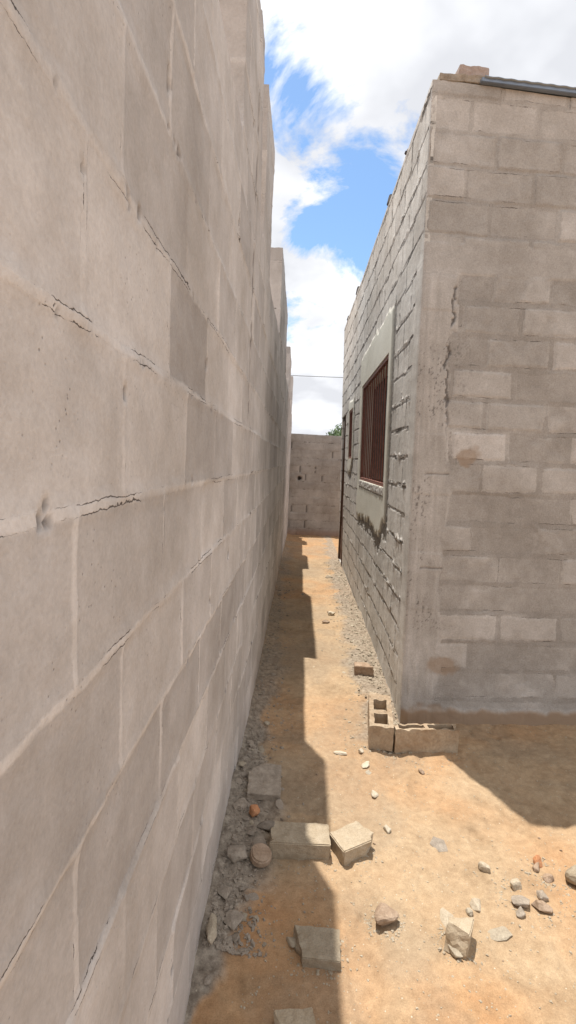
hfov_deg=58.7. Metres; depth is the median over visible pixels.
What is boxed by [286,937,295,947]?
stone
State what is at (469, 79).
flat slab
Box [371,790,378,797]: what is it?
stone
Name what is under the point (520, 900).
stone
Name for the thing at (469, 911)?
stone
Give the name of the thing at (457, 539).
brick house
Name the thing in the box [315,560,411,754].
mortar gravel
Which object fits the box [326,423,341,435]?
leafy tree
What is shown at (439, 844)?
stone
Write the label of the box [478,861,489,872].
stone
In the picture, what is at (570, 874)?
stone
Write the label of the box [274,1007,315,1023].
cement brick
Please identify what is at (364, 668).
brick piece
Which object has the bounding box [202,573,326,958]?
mortar gravel
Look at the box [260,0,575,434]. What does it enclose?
sky
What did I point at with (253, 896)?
stone
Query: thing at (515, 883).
stone
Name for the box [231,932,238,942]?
stone
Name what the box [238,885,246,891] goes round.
stone
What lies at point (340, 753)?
stone
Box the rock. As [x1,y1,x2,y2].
[374,902,398,926]
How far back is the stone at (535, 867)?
2.07 m
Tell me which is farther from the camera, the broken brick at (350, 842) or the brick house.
the brick house
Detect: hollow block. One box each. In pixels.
[367,692,393,750]
[392,723,459,752]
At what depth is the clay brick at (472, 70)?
2.88 m
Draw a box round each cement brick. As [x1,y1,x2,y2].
[268,820,330,859]
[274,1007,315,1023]
[293,925,340,971]
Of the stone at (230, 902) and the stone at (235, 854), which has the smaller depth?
the stone at (230, 902)
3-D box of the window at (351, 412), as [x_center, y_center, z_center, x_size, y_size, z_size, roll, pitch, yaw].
[0.916,-1.113,7.317,0.047,0.693,0.578,3,6,2]
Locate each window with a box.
[349,409,352,457]
[360,355,388,486]
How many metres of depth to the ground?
2.12 m
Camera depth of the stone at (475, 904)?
1.89 m
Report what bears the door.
in the brick house
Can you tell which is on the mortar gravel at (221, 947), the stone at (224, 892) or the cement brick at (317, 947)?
the stone at (224, 892)
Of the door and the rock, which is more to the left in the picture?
the door
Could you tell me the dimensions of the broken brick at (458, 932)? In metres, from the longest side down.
0.105 x 0.094 x 0.080 m
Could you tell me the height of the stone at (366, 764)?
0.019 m
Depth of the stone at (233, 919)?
1.75 m
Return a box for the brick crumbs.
[247,669,575,987]
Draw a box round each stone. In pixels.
[204,975,211,984]
[206,913,218,944]
[217,886,231,899]
[224,851,230,862]
[224,899,232,905]
[224,910,244,929]
[227,845,247,862]
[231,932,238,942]
[233,798,248,809]
[236,778,241,784]
[237,761,245,766]
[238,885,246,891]
[247,830,254,835]
[248,892,258,900]
[249,804,259,816]
[257,821,274,830]
[258,746,264,752]
[275,799,282,809]
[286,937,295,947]
[334,751,346,754]
[361,761,369,767]
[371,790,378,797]
[383,825,390,833]
[430,836,447,851]
[440,907,453,927]
[448,944,462,957]
[465,907,472,916]
[470,898,480,911]
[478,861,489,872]
[488,926,511,940]
[510,878,521,890]
[511,895,529,907]
[516,906,525,918]
[531,899,552,913]
[532,862,538,871]
[533,855,542,867]
[536,890,548,901]
[542,873,553,882]
[565,865,575,885]
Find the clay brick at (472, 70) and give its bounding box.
[455,64,488,75]
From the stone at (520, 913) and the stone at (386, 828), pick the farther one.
the stone at (386, 828)
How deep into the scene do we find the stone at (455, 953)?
1.69 m
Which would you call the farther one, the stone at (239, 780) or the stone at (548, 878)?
the stone at (239, 780)
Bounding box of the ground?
[184,533,575,1023]
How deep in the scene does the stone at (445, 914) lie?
1.84 m
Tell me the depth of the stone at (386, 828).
2.24 m
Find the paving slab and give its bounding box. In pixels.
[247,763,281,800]
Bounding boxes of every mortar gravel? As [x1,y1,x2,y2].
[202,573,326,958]
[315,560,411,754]
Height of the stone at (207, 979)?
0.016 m
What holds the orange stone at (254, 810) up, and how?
on the ground
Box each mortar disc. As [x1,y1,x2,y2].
[250,843,271,867]
[252,836,266,845]
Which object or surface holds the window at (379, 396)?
in the brick house
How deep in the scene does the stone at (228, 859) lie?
2.02 m
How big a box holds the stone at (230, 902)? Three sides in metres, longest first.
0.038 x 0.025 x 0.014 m
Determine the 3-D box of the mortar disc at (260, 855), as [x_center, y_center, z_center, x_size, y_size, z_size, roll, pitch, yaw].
[-0.107,1.360,2.030,0.089,0.032,0.089,11,20,0]
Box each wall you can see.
[0,0,292,1023]
[287,433,341,536]
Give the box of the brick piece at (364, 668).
[354,662,373,675]
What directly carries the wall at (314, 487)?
on the ground
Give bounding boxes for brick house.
[338,75,575,725]
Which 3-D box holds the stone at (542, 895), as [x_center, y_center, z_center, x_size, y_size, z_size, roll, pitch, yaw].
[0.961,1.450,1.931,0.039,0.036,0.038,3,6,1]
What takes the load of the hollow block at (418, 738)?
on the ground
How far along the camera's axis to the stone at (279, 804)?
2.37 m
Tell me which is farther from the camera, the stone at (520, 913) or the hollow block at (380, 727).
the hollow block at (380, 727)
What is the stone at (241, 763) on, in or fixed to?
on the ground
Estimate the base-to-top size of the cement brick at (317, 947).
0.064 m
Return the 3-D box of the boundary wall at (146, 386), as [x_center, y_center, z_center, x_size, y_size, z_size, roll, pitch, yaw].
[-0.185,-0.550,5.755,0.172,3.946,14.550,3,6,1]
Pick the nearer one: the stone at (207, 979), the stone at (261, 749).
the stone at (207, 979)
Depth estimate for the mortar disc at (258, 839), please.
2.10 m
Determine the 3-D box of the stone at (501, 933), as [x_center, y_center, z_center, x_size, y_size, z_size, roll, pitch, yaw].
[0.740,1.475,1.789,0.082,0.013,0.050,1,6,-15]
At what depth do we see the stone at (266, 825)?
2.23 m
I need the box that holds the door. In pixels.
[338,418,345,565]
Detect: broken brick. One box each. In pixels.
[329,821,373,865]
[443,916,473,959]
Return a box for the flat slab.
[438,73,492,86]
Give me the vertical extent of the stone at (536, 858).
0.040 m
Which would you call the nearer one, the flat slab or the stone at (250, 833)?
the stone at (250, 833)
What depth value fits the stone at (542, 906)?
1.87 m
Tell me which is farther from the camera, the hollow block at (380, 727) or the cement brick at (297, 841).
the hollow block at (380, 727)
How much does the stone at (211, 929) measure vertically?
0.055 m
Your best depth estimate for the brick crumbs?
1.83 m
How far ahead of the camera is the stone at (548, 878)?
2.02 m
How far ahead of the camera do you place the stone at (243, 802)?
2.34 m

